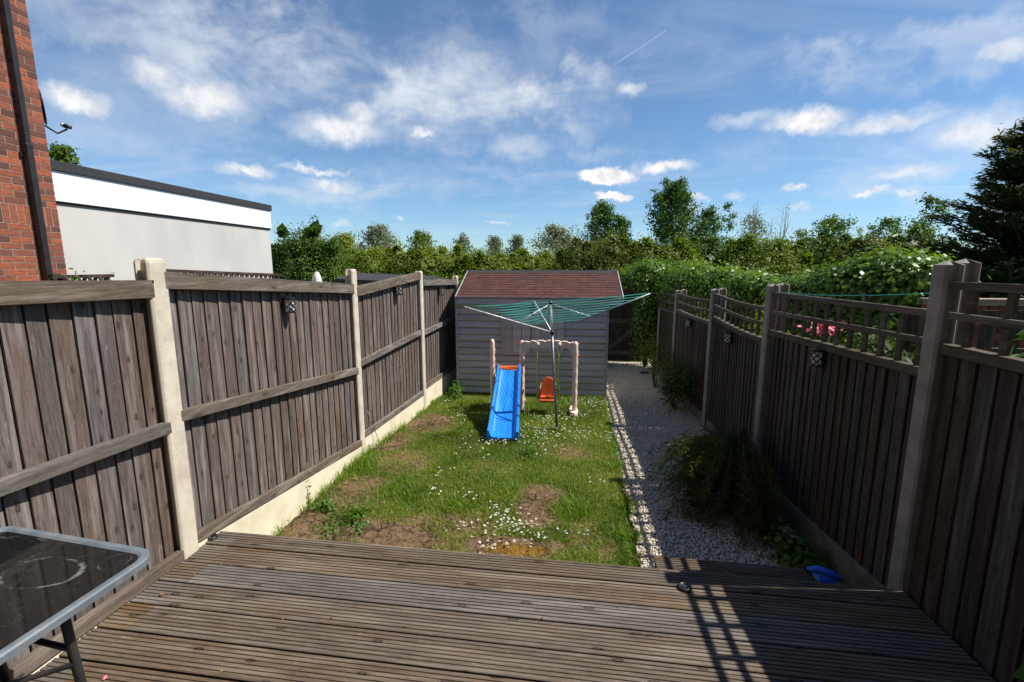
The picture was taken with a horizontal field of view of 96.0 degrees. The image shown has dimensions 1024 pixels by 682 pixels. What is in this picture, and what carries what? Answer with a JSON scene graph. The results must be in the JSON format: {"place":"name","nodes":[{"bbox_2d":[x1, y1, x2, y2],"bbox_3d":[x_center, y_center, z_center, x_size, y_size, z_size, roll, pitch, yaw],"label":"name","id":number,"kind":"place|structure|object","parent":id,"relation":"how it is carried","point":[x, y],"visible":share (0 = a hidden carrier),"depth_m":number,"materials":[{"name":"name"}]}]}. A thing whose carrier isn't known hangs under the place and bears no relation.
{"place":"outdoors","nodes":[
{"label":"outdoors","id":0,"kind":"place"},
{"bbox_2d":[0,0,66,280],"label":"brick house","id":1,"kind":"structure","parent":0,"point":[31,247],"depth_m":5.44,"materials":[{"name":"red brick"}]},
{"bbox_2d":[39,89,71,133],"bbox_3d":[-5.978,-2.934,5.854,0.432,0.533,0.390,1,9,6],"label":"satellite dish","id":2,"kind":"object","parent":1,"relation":"attached to","point":[66,126],"visible":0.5,"depth_m":5.96,"materials":[{"name":"black metal"}]},
{"bbox_2d":[312,271,321,281],"bbox_3d":[-3.813,-0.260,9.171,0.240,2.247,0.240,1,9,6],"label":"closed parasol","id":3,"kind":"object","parent":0,"point":[316,277],"visible":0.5,"depth_m":8.97,"materials":[{"name":"white fabric"}]},
{"bbox_2d":[271,383,649,566],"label":"lawn","id":4,"kind":"structure","parent":0,"point":[523,546],"depth_m":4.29,"materials":[{"name":"plant"}]},
{"bbox_2d":[306,461,312,502],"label":"hollyhock","id":5,"kind":"object","parent":4,"relation":"on","point":[306,481],"visible":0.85,"depth_m":4.46,"materials":[{"name":"green plant"}]},
{"bbox_2d":[305,495,337,514],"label":"ground weed","id":6,"kind":"object","parent":4,"relation":"on","point":[322,505],"visible":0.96,"depth_m":4.39,"materials":[{"name":"green plant"}]},
{"bbox_2d":[309,503,376,539],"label":"ground weed","id":7,"kind":"object","parent":4,"relation":"on","point":[349,513],"visible":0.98,"depth_m":4.15,"materials":[{"name":"green plant"}]},
{"bbox_2d":[340,537,370,543],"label":"ground weed","id":8,"kind":"object","parent":4,"relation":"on","point":[354,540],"visible":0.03,"depth_m":3.75,"materials":[{"name":"green plant"}]},
{"bbox_2d":[446,380,463,398],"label":"ground weed","id":9,"kind":"object","parent":4,"relation":"on","point":[456,388],"visible":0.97,"depth_m":8.11,"materials":[{"name":"green plant"}]},
{"bbox_2d":[481,523,536,541],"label":"straw stalk","id":10,"kind":"object","parent":4,"relation":"on","point":[505,525],"visible":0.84,"depth_m":4.03,"materials":[{"name":"beige plant"}]},
{"bbox_2d":[442,396,611,440],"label":"daisies","id":11,"kind":"object","parent":4,"relation":"on","point":[548,420],"visible":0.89,"depth_m":6.62,"materials":[{"name":"white plant"}]},
{"bbox_2d":[518,440,540,460],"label":"ground weed","id":12,"kind":"object","parent":4,"relation":"on","point":[530,454],"visible":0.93,"depth_m":5.62,"materials":[{"name":"green plant"}]},
{"bbox_2d":[486,339,578,439],"bbox_3d":[0.301,0.619,6.923,1.410,1.184,1.931,1,9,6],"label":"playset","id":13,"kind":"object","parent":4,"relation":"on","point":[507,391],"visible":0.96,"depth_m":7.06,"materials":[{"name":"blue plastic"}]},
{"bbox_2d":[455,270,623,396],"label":"garden shed","id":14,"kind":"structure","parent":4,"relation":"on","point":[476,332],"depth_m":8.23,"materials":[{"name":"grey paint"}]},
{"bbox_2d":[464,293,649,429],"bbox_3d":[0.441,0.264,6.670,2.349,1.990,1.838,-2,9,-9],"label":"rotary dryer","id":15,"kind":"object","parent":4,"relation":"on","point":[550,304],"visible":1,"depth_m":6.12,"materials":[{"name":"metal"}]},
{"bbox_2d":[25,0,1023,264],"label":"sky","id":16,"kind":"structure","parent":0,"point":[446,119],"materials":[{"name":"blue"}]},
{"bbox_2d":[165,547,918,677],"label":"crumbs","id":17,"kind":"object","parent":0,"point":[456,577],"visible":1,"depth_m":2.47,"materials":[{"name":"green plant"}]},
{"bbox_2d":[276,267,894,363],"bbox_3d":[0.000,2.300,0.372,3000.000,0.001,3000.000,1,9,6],"label":"ground","id":18,"kind":"structure","parent":0,"point":[653,339],"depth_m":11.70,"materials":[{"name":"green plant"}]},
{"bbox_2d":[47,141,81,165],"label":"tree","id":19,"kind":"object","parent":18,"relation":"on","point":[61,152],"visible":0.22,"depth_m":16.78,"materials":[{"name":"green plant"}]},
{"bbox_2d":[50,159,272,280],"bbox_3d":[-7.651,-0.976,8.859,3.325,3.760,5.241,1,9,6],"label":"house extension","id":20,"kind":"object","parent":18,"relation":"on","point":[117,224],"visible":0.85,"depth_m":7.80,"materials":[{"name":"paint"}]},
{"bbox_2d":[48,269,281,280],"bbox_3d":[-2.345,0.586,3.618,0.046,2.289,2.026,1,9,6],"label":"trellis strip","id":21,"kind":"object","parent":18,"relation":"on","point":[55,277],"visible":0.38,"depth_m":3.30,"materials":[{"name":"brown wood"}]},
{"bbox_2d":[69,268,112,280],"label":"climber sprig","id":22,"kind":"object","parent":21,"relation":"attached to","point":[77,279],"visible":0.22,"depth_m":2.54,"materials":[{"name":"green plant"}]},
{"bbox_2d":[0,258,457,681],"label":"garden fence","id":23,"kind":"object","parent":18,"relation":"on","point":[169,421],"visible":0.73,"depth_m":3.08,"materials":[{"name":"wood"}]},
{"bbox_2d":[282,297,295,312],"bbox_3d":[-1.973,-0.321,4.116,0.087,0.142,0.110,1,9,6],"label":"fence light","id":24,"kind":"object","parent":23,"relation":"attached to","point":[289,304],"visible":1,"depth_m":4.08,"materials":[{"name":"silver plastic"}]},
{"bbox_2d":[394,285,401,294],"bbox_3d":[-1.566,-0.707,6.399,0.092,0.142,0.109,1,9,6],"label":"fence light","id":25,"kind":"object","parent":23,"relation":"attached to","point":[398,289],"visible":0.99,"depth_m":6.36,"materials":[{"name":"silver plastic"}]},
{"bbox_2d":[438,287,443,295],"bbox_3d":[-1.236,-0.872,8.107,0.089,0.142,0.109,1,9,6],"label":"fence light","id":26,"kind":"object","parent":23,"relation":"attached to","point":[440,291],"visible":1,"depth_m":8.07,"materials":[{"name":"silver plastic"}]},
{"bbox_2d":[270,215,351,282],"bbox_3d":[-6.342,-1.827,14.063,3.384,3.862,2.190,1,9,6],"label":"bush","id":27,"kind":"object","parent":18,"relation":"on","point":[293,258],"visible":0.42,"depth_m":13.66,"materials":[{"name":"green plant"}]},
{"bbox_2d":[331,231,364,251],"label":"tree","id":28,"kind":"object","parent":18,"relation":"on","point":[346,238],"visible":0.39,"depth_m":38.28,"materials":[{"name":"green plant"}]},
{"bbox_2d":[325,241,387,284],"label":"bush","id":29,"kind":"object","parent":18,"relation":"on","point":[370,261],"visible":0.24,"depth_m":18.11,"materials":[{"name":"green plant"}]},
{"bbox_2d":[354,221,400,251],"bbox_3d":[-10.669,-6.559,36.949,4.024,5.822,3.856,7,11,36],"label":"tree","id":30,"kind":"object","parent":18,"relation":"on","point":[376,233],"visible":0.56,"depth_m":36.09,"materials":[{"name":"green plant"}]},
{"bbox_2d":[335,273,433,285],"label":"neighbour shed","id":31,"kind":"structure","parent":18,"relation":"on","point":[364,278],"depth_m":10.29,"materials":[{"name":"fabric"}]},
{"bbox_2d":[361,238,407,273],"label":"bush","id":32,"kind":"object","parent":18,"relation":"on","point":[391,252],"visible":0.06,"depth_m":19.11,"materials":[{"name":"green plant"}]},
{"bbox_2d":[381,241,457,277],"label":"bush","id":33,"kind":"object","parent":18,"relation":"on","point":[409,262],"visible":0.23,"depth_m":17.93,"materials":[{"name":"green plant"}]},
{"bbox_2d":[401,228,439,254],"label":"tree","id":34,"kind":"object","parent":18,"relation":"on","point":[420,239],"visible":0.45,"depth_m":33.87,"materials":[{"name":"green plant"}]},
{"bbox_2d":[425,242,471,278],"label":"bush","id":35,"kind":"object","parent":18,"relation":"on","point":[457,249],"visible":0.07,"depth_m":18.84,"materials":[{"name":"green plant"}]},
{"bbox_2d":[451,232,482,256],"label":"tree","id":36,"kind":"object","parent":18,"relation":"on","point":[462,240],"visible":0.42,"depth_m":35.46,"materials":[{"name":"green plant"}]},
{"bbox_2d":[437,243,524,287],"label":"bush","id":37,"kind":"object","parent":18,"relation":"on","point":[465,262],"visible":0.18,"depth_m":17.70,"materials":[{"name":"green plant"}]},
{"bbox_2d":[482,234,506,257],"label":"tree","id":38,"kind":"object","parent":18,"relation":"on","point":[497,242],"visible":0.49,"depth_m":39.20,"materials":[{"name":"green plant"}]},
{"bbox_2d":[28,531,995,681],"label":"decking","id":39,"kind":"object","parent":18,"relation":"on","point":[470,623],"visible":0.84,"depth_m":2.47,"materials":[{"name":"brown wood"}]},
{"bbox_2d":[0,526,150,681],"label":"garden table","id":40,"kind":"object","parent":39,"relation":"on","point":[50,581],"visible":1,"depth_m":1.71,"materials":[{"name":"glass"}]},
{"bbox_2d":[207,533,217,540],"bbox_3d":[-2.122,1.388,3.266,0.072,0.018,0.072,1,9,6],"label":"deck light","id":41,"kind":"object","parent":39,"relation":"on","point":[214,536],"visible":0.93,"depth_m":3.25,"materials":[{"name":"silver plastic"}]},
{"bbox_2d":[678,582,691,592],"bbox_3d":[1.032,1.470,2.759,0.080,0.018,0.080,1,9,6],"label":"deck light","id":42,"kind":"object","parent":39,"relation":"on","point":[685,587],"visible":1,"depth_m":2.75,"materials":[{"name":"silver plastic"}]},
{"bbox_2d":[1010,663,1023,679],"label":"green leaf","id":43,"kind":"object","parent":39,"relation":"on","point":[1018,673],"visible":1,"depth_m":1.83,"materials":[{"name":"green plant"}]},
{"bbox_2d":[501,233,531,258],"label":"tree","id":44,"kind":"object","parent":18,"relation":"on","point":[517,241],"visible":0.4,"depth_m":39.24,"materials":[{"name":"green plant"}]},
{"bbox_2d":[505,244,546,269],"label":"bush","id":45,"kind":"object","parent":18,"relation":"on","point":[522,258],"visible":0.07,"depth_m":18.57,"materials":[{"name":"green plant"}]},
{"bbox_2d":[526,245,566,269],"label":"bush","id":46,"kind":"object","parent":18,"relation":"on","point":[547,255],"visible":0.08,"depth_m":19.38,"materials":[{"name":"green plant"}]},
{"bbox_2d":[526,221,578,255],"bbox_3d":[3.310,-6.657,37.242,4.438,5.922,4.517,1,9,6],"label":"tree","id":47,"kind":"object","parent":18,"relation":"on","point":[555,233],"visible":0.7,"depth_m":36.51,"materials":[{"name":"green plant"}]},
{"bbox_2d":[578,198,618,248],"bbox_3d":[4.838,-4.987,26.166,2.689,6.160,2.798,1,9,6],"label":"tree","id":48,"kind":"object","parent":18,"relation":"on","point":[602,213],"visible":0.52,"depth_m":25.62,"materials":[{"name":"green plant"}]},
{"bbox_2d":[542,227,666,327],"bbox_3d":[3.231,-2.143,16.340,4.811,3.691,2.753,1,9,6],"label":"bush","id":49,"kind":"object","parent":18,"relation":"on","point":[577,254],"visible":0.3,"depth_m":16.01,"materials":[{"name":"green plant"}]},
{"bbox_2d":[606,213,632,241],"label":"tree","id":50,"kind":"object","parent":18,"relation":"on","point":[619,222],"visible":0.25,"depth_m":25.41,"materials":[{"name":"green plant"}]},
{"bbox_2d":[622,289,642,363],"bbox_3d":[1.031,-0.409,11.240,4.700,1.820,0.312,1,9,6],"label":"back fence","id":51,"kind":"object","parent":18,"relation":"on","point":[627,292],"visible":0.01,"depth_m":10.77,"materials":[{"name":"brown wood"}]},
{"bbox_2d":[608,295,641,360],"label":"garden gate","id":52,"kind":"structure","parent":51,"relation":"attached to","point":[619,340],"depth_m":11.01,"materials":[{"name":"brown wood"}]},
{"bbox_2d":[621,231,712,322],"bbox_3d":[5.322,-2.037,16.235,4.085,3.596,2.551,1,9,6],"label":"bush","id":53,"kind":"object","parent":18,"relation":"on","point":[679,250],"visible":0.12,"depth_m":15.84,"materials":[{"name":"green plant"}]},
{"bbox_2d":[641,176,709,250],"bbox_3d":[8.887,-5.418,25.470,3.622,7.234,3.746,1,9,6],"label":"tree","id":54,"kind":"object","parent":18,"relation":"on","point":[674,197],"visible":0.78,"depth_m":24.80,"materials":[{"name":"green plant"}]},
{"bbox_2d":[690,205,725,243],"bbox_3d":[10.820,-4.619,25.532,2.263,5.635,2.777,1,9,6],"label":"tree","id":55,"kind":"object","parent":18,"relation":"on","point":[710,212],"visible":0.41,"depth_m":25.06,"materials":[{"name":"green plant"}]},
{"bbox_2d":[665,229,760,323],"bbox_3d":[7.782,-2.421,17.797,4.829,3.772,2.922,1,9,6],"label":"bush","id":56,"kind":"object","parent":18,"relation":"on","point":[710,246],"visible":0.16,"depth_m":17.40,"materials":[{"name":"green plant"}]},
{"bbox_2d":[719,202,737,242],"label":"tree","id":57,"kind":"object","parent":18,"relation":"on","point":[732,216],"visible":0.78,"depth_m":24.16,"materials":[{"name":"green plant"}]},
{"bbox_2d":[742,203,763,237],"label":"bare tree","id":58,"kind":"object","parent":18,"relation":"on","point":[755,217],"visible":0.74,"depth_m":23.05,"materials":[{"name":"plant"}]},
{"bbox_2d":[736,215,772,239],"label":"tree","id":59,"kind":"object","parent":18,"relation":"on","point":[759,227],"visible":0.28,"depth_m":24.92,"materials":[{"name":"green plant"}]},
{"bbox_2d":[705,227,817,328],"bbox_3d":[9.113,-2.220,16.680,4.069,3.728,2.410,1,9,6],"label":"bush","id":60,"kind":"object","parent":18,"relation":"on","point":[771,257],"visible":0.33,"depth_m":16.41,"materials":[{"name":"green plant"}]},
{"bbox_2d":[742,303,791,335],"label":"garden shrub","id":61,"kind":"object","parent":18,"relation":"on","point":[761,326],"visible":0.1,"depth_m":6.38,"materials":[{"name":"green plant"}]},
{"bbox_2d":[760,203,795,240],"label":"bare tree","id":62,"kind":"object","parent":18,"relation":"on","point":[784,233],"visible":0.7,"depth_m":23.05,"materials":[{"name":"plant"}]},
{"bbox_2d":[793,229,814,244],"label":"tree","id":63,"kind":"object","parent":18,"relation":"on","point":[796,231],"visible":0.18,"depth_m":26.72,"materials":[{"name":"green plant"}]},
{"bbox_2d":[773,227,861,273],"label":"bush","id":64,"kind":"object","parent":18,"relation":"on","point":[824,239],"visible":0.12,"depth_m":17.03,"materials":[{"name":"green plant"}]},
{"bbox_2d":[797,320,846,342],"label":"pink flowers","id":65,"kind":"object","parent":18,"relation":"on","point":[831,331],"visible":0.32,"depth_m":4.11,"materials":[{"name":"pink plant"}]},
{"bbox_2d":[792,214,857,239],"bbox_3d":[18.090,-4.676,26.900,3.508,5.315,3.278,-4,10,-23],"label":"tree","id":66,"kind":"object","parent":18,"relation":"on","point":[829,223],"visible":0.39,"depth_m":26.09,"materials":[{"name":"green plant"}]},
{"bbox_2d":[653,259,1023,681],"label":"trellis fence","id":67,"kind":"object","parent":18,"relation":"on","point":[906,478],"visible":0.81,"depth_m":2.82,"materials":[{"name":"brown wood"}]},
{"bbox_2d":[685,318,690,327],"bbox_3d":[2.864,-0.295,7.527,0.086,0.142,0.108,1,9,6],"label":"fence light","id":68,"kind":"object","parent":67,"relation":"attached to","point":[687,322],"visible":1,"depth_m":7.49,"materials":[{"name":"black plastic"}]},
{"bbox_2d":[617,255,782,366],"bbox_3d":[3.713,-0.471,9.461,1.698,2.583,4.946,-3,10,-16],"label":"climbing vine","id":69,"kind":"object","parent":67,"relation":"attached to","point":[697,280],"visible":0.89,"depth_m":9.34,"materials":[{"name":"green plant"}]},
{"bbox_2d":[723,331,732,343],"bbox_3d":[2.650,-0.046,5.685,0.086,0.142,0.108,1,9,6],"label":"fence light","id":70,"kind":"object","parent":67,"relation":"attached to","point":[727,337],"visible":1,"depth_m":5.65,"materials":[{"name":"black plastic"}]},
{"bbox_2d":[808,347,824,366],"bbox_3d":[2.419,0.129,3.679,0.086,0.142,0.108,1,9,6],"label":"fence light","id":71,"kind":"object","parent":67,"relation":"attached to","point":[817,357],"visible":1,"depth_m":3.64,"materials":[{"name":"black plastic"}]},
{"bbox_2d":[782,292,928,301],"bbox_3d":[2.707,-0.392,3.802,0.020,0.124,1.820,0,9,-2],"label":"washing line","id":72,"kind":"object","parent":67,"relation":"attached to","point":[863,297],"visible":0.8,"depth_m":3.56,"materials":[{"name":"plastic"}]},
{"bbox_2d":[855,226,864,238],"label":"tree","id":73,"kind":"object","parent":18,"relation":"on","point":[859,230],"visible":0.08,"depth_m":26.83,"materials":[{"name":"green plant"}]},
{"bbox_2d":[809,231,911,268],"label":"bush","id":74,"kind":"object","parent":18,"relation":"on","point":[858,244],"visible":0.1,"depth_m":16.13,"materials":[{"name":"green plant"}]},
{"bbox_2d":[753,243,990,344],"bbox_3d":[4.571,0.033,6.243,1.483,2.612,2.661,-5,10,-29],"label":"vine mound","id":75,"kind":"object","parent":18,"relation":"on","point":[886,276],"visible":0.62,"depth_m":5.64,"materials":[{"name":"green plant"}]},
{"bbox_2d":[832,313,915,362],"bbox_3d":[3.514,0.707,4.364,1.049,1.876,1.133,1,9,6],"label":"garden shrub","id":76,"kind":"object","parent":18,"relation":"on","point":[889,349],"visible":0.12,"depth_m":4.13,"materials":[{"name":"green plant"}]},
{"bbox_2d":[862,215,910,239],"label":"tree","id":77,"kind":"object","parent":18,"relation":"on","point":[884,222],"visible":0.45,"depth_m":25.11,"materials":[{"name":"green plant"}]},
{"bbox_2d":[873,222,960,254],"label":"bush","id":78,"kind":"object","parent":18,"relation":"on","point":[915,231],"visible":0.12,"depth_m":16.68,"materials":[{"name":"green plant"}]},
{"bbox_2d":[897,192,956,239],"bbox_3d":[20.483,-4.448,23.335,2.082,5.999,2.155,-2,10,-15],"label":"tree","id":79,"kind":"object","parent":18,"relation":"on","point":[929,200],"visible":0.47,"depth_m":22.73,"materials":[{"name":"green plant"}]},
{"bbox_2d":[899,117,1023,297],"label":"conifer","id":80,"kind":"object","parent":18,"relation":"on","point":[1002,261],"visible":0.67,"depth_m":9.09,"materials":[{"name":"green plant"}]},
{"bbox_2d":[903,310,1023,362],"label":"picket screen","id":81,"kind":"object","parent":18,"relation":"on","point":[985,337],"visible":0.08,"depth_m":4.08,"materials":[{"name":"brown wood"}]},
{"bbox_2d":[916,298,1023,358],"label":"brick wall","id":82,"kind":"structure","parent":18,"relation":"on","point":[999,304],"depth_m":4.87,"materials":[{"name":"brown brick"}]},
{"bbox_2d":[1010,329,1023,357],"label":"garden shrub","id":83,"kind":"object","parent":18,"relation":"on","point":[1021,334],"visible":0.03,"depth_m":2.92,"materials":[{"name":"green plant"}]},
{"bbox_2d":[606,362,838,583],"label":"gravel path","id":84,"kind":"structure","parent":0,"point":[699,546],"depth_m":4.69,"materials":[{"name":"grey gravel"}]},
{"bbox_2d":[639,333,675,387],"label":"rose shrub","id":85,"kind":"object","parent":84,"relation":"on","point":[653,358],"visible":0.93,"depth_m":8.75,"materials":[{"name":"green plant"}]},
{"bbox_2d":[653,353,700,413],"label":"rose shrub","id":86,"kind":"object","parent":84,"relation":"on","point":[676,381],"visible":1,"depth_m":7.32,"materials":[{"name":"green plant"}]},
{"bbox_2d":[644,418,790,549],"bbox_3d":[1.909,1.284,4.603,1.198,0.951,1.890,1,9,6],"label":"japanese maple","id":87,"kind":"object","parent":84,"relation":"on","point":[730,464],"visible":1,"depth_m":4.23,"materials":[{"name":"green plant"}]},
{"bbox_2d":[653,556,813,581],"bbox_3d":[1.500,1.717,3.071,1.010,0.230,0.486,1,9,6],"label":"deck step","id":88,"kind":"object","parent":84,"relation":"on","point":[738,569],"visible":0.31,"depth_m":3.20,"materials":[{"name":"brown wood"}]},
{"bbox_2d":[762,521,836,581],"bbox_3d":[2.223,1.660,3.576,0.471,0.262,0.746,1,9,6],"label":"ground weed","id":89,"kind":"object","parent":84,"relation":"on","point":[802,556],"visible":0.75,"depth_m":3.61,"materials":[{"name":"green plant"}]},
{"bbox_2d":[806,565,842,583],"bbox_3d":[2.051,1.659,3.048,0.206,0.353,0.079,3,10,17],"label":"toy boat","id":90,"kind":"object","parent":84,"relation":"on","point":[820,574],"visible":0.69,"depth_m":3.01,"materials":[{"name":"blue plastic"}]}
]}

